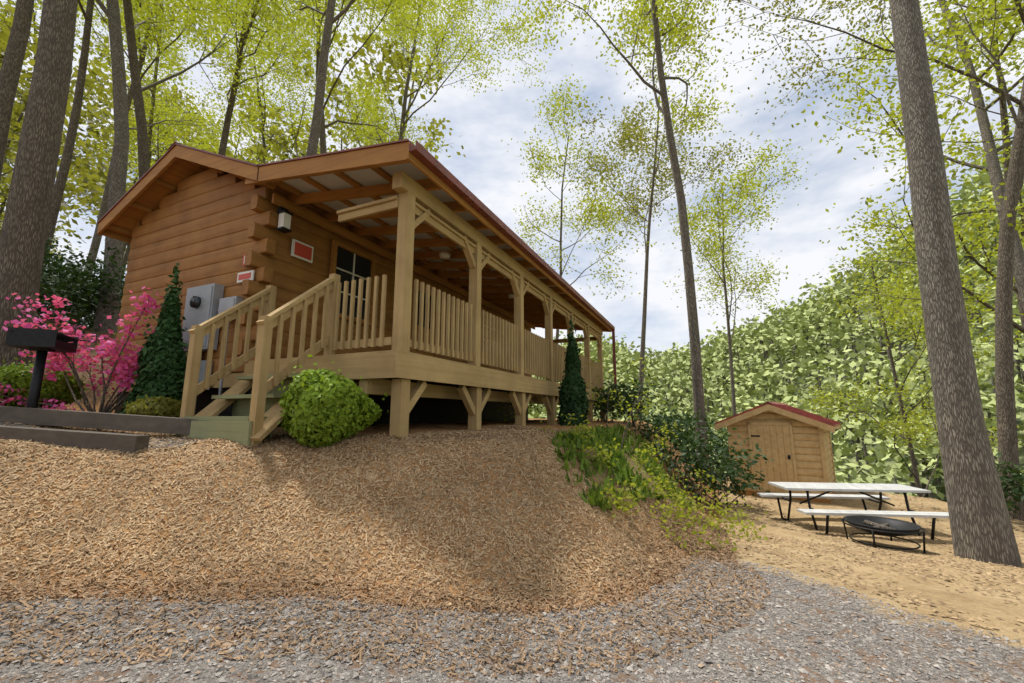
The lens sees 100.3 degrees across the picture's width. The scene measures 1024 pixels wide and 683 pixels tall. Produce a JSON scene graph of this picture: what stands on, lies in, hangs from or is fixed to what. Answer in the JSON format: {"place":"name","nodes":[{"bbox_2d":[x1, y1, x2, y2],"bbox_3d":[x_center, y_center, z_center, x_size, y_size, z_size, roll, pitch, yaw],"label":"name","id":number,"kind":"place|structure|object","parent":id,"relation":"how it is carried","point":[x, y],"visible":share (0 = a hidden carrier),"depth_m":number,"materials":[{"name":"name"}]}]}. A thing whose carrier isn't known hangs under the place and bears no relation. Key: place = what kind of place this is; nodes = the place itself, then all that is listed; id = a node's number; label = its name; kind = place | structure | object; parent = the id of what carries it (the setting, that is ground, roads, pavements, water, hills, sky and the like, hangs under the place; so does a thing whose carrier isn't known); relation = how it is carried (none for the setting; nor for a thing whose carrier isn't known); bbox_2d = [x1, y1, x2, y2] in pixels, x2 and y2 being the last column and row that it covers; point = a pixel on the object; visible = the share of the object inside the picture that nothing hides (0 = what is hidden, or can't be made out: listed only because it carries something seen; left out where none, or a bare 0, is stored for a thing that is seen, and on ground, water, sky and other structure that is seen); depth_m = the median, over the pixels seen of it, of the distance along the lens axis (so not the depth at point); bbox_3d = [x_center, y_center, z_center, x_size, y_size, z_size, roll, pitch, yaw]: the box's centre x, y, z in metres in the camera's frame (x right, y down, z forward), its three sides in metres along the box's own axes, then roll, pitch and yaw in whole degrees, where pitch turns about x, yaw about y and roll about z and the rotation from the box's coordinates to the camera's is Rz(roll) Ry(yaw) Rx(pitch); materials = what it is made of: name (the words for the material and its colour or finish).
{"place":"outdoors","nodes":[
{"label":"outdoors","id":0,"kind":"place"},
{"bbox_2d":[0,197,1023,682],"bbox_3d":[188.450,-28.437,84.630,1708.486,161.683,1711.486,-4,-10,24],"label":"ground","id":1,"kind":"structure","parent":0,"point":[974,605],"depth_m":2.91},
{"bbox_2d":[0,357,89,407],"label":"shrub","id":2,"kind":"object","parent":1,"relation":"on","point":[59,386],"visible":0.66,"depth_m":5.84,"materials":[{"name":"green plant"}]},
{"bbox_2d":[5,326,97,407],"bbox_3d":[-5.406,0.525,4.953,0.567,1.370,0.576,5,-11,-25],"label":"pedestal grill","id":3,"kind":"object","parent":1,"relation":"on","point":[42,342],"visible":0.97,"depth_m":4.87,"materials":[{"name":"black metal"}]},
{"bbox_2d":[0,286,162,412],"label":"azalea","id":4,"kind":"object","parent":1,"relation":"on","point":[121,364],"depth_m":5.65,"materials":[{"name":"pink plant"}]},
{"bbox_2d":[0,406,207,453],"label":"landscape timbers","id":5,"kind":"object","parent":1,"relation":"on","point":[124,442],"visible":0.74,"depth_m":4.44,"materials":[{"name":"grey wood"}]},
{"bbox_2d":[115,263,195,415],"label":"conifer","id":6,"kind":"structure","parent":1,"relation":"on","point":[166,336],"depth_m":5.65,"materials":[{"name":"green plant"}]},
{"bbox_2d":[0,0,465,270],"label":"forest leaves","id":7,"kind":"object","parent":1,"relation":"on","point":[104,113],"visible":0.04,"depth_m":30.47,"materials":[{"name":"green plant"}]},
{"bbox_2d":[5,346,583,440],"bbox_3d":[-2.321,0.483,5.840,8.888,2.046,3.686,3,-10,-17],"label":"shrub","id":8,"kind":"object","parent":1,"relation":"on","point":[569,410],"visible":0.13,"depth_m":5.59,"materials":[{"name":"green plant"}]},
{"bbox_2d":[278,354,387,448],"bbox_3d":[-1.870,0.636,4.367,0.986,0.900,1.113,-4,-10,24],"label":"golden shrub","id":9,"kind":"object","parent":1,"relation":"on","point":[305,385],"visible":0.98,"depth_m":4.04,"materials":[{"name":"green plant"}]},
{"bbox_2d":[97,139,616,446],"bbox_3d":[-1.943,-0.051,10.306,6.650,4.785,11.405,-4,-10,24],"label":"log cabin","id":10,"kind":"object","parent":1,"relation":"on","point":[418,283],"visible":0.91,"depth_m":6.21,"materials":[{"name":"brown wood"}]},
{"bbox_2d":[0,405,771,677],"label":"mulch chips","id":11,"kind":"object","parent":1,"relation":"on","point":[496,432],"visible":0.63,"depth_m":3.15,"materials":[{"name":"brown wood"}]},
{"bbox_2d":[120,395,181,417],"bbox_3d":[-4.285,0.830,5.162,0.702,0.413,0.630,-4,-10,24],"label":"shrub","id":12,"kind":"object","parent":11,"relation":"on","point":[137,407],"visible":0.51,"depth_m":5.01,"materials":[{"name":"green plant"}]},
{"bbox_2d":[0,0,1023,456],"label":"spring tree leaves","id":13,"kind":"object","parent":1,"relation":"on","point":[280,26],"visible":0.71,"depth_m":20.35,"materials":[{"name":"green plant"}]},
{"bbox_2d":[0,0,1023,520],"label":"brown tree","id":14,"kind":"object","parent":1,"relation":"on","point":[32,204],"depth_m":10.37,"materials":[{"name":"plant"}]},
{"bbox_2d":[0,439,1023,682],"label":"gravel stones","id":15,"kind":"object","parent":1,"relation":"on","point":[222,669],"visible":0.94,"depth_m":2.24,"materials":[{"name":"grey gravel"}]},
{"bbox_2d":[0,0,1023,500],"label":"forest","id":16,"kind":"object","parent":1,"relation":"on","point":[818,378],"depth_m":93.00,"materials":[{"name":"green plant"}]},
{"bbox_2d":[1,0,1023,566],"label":"tree","id":17,"kind":"object","parent":1,"relation":"on","point":[981,524],"depth_m":7.31,"materials":[{"name":"plant"}]},
{"bbox_2d":[1,228,1023,520],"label":"understory","id":18,"kind":"object","parent":1,"relation":"on","point":[75,282],"depth_m":10.20,"materials":[{"name":"green plant"}]},
{"bbox_2d":[556,316,591,425],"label":"arborvitae","id":19,"kind":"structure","parent":1,"relation":"on","point":[574,378],"depth_m":8.48,"materials":[{"name":"green plant"}]},
{"bbox_2d":[547,424,693,510],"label":"grass tufts","id":20,"kind":"object","parent":1,"relation":"on","point":[604,435],"visible":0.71,"depth_m":5.53,"materials":[{"name":"green plant"}]},
{"bbox_2d":[498,345,768,553],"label":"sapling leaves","id":21,"kind":"object","parent":1,"relation":"on","point":[630,496],"visible":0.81,"depth_m":5.42,"materials":[{"name":"green plant"}]},
{"bbox_2d":[548,0,920,234],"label":"tree leaves","id":22,"kind":"object","parent":1,"relation":"on","point":[753,24],"visible":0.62,"depth_m":20.03,"materials":[{"name":"green plant"}]},
{"bbox_2d":[447,422,1023,630],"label":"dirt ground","id":23,"kind":"structure","parent":1,"relation":"on","point":[976,577],"depth_m":4.71,"materials":[{"name":"beige soil"}]},
{"bbox_2d":[528,146,1023,499],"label":"forested hillside","id":24,"kind":"structure","parent":1,"relation":"on","point":[807,313],"depth_m":172.89,"materials":[{"name":"green plant"}]},
{"bbox_2d":[715,401,840,503],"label":"shed","id":25,"kind":"structure","parent":1,"relation":"on","point":[794,443],"depth_m":10.93,"materials":[{"name":"brown wood"}]},
{"bbox_2d":[757,482,948,539],"bbox_3d":[6.273,3.114,8.003,2.400,0.784,1.842,-1,-10,6],"label":"picnic table","id":26,"kind":"object","parent":1,"relation":"on","point":[807,487],"visible":0.86,"depth_m":7.80,"materials":[{"name":"white metal"}]},
{"bbox_2d":[841,515,925,552],"bbox_3d":[5.531,2.879,6.379,0.963,0.341,0.963,-4,-10,24],"label":"fire pit","id":27,"kind":"object","parent":1,"relation":"on","point":[883,526],"visible":0.99,"depth_m":6.36,"materials":[{"name":"black metal"}]},
{"bbox_2d":[0,0,1023,359],"label":"sky","id":28,"kind":"structure","parent":0,"point":[492,173],"materials":[{"name":"white"}]}
]}

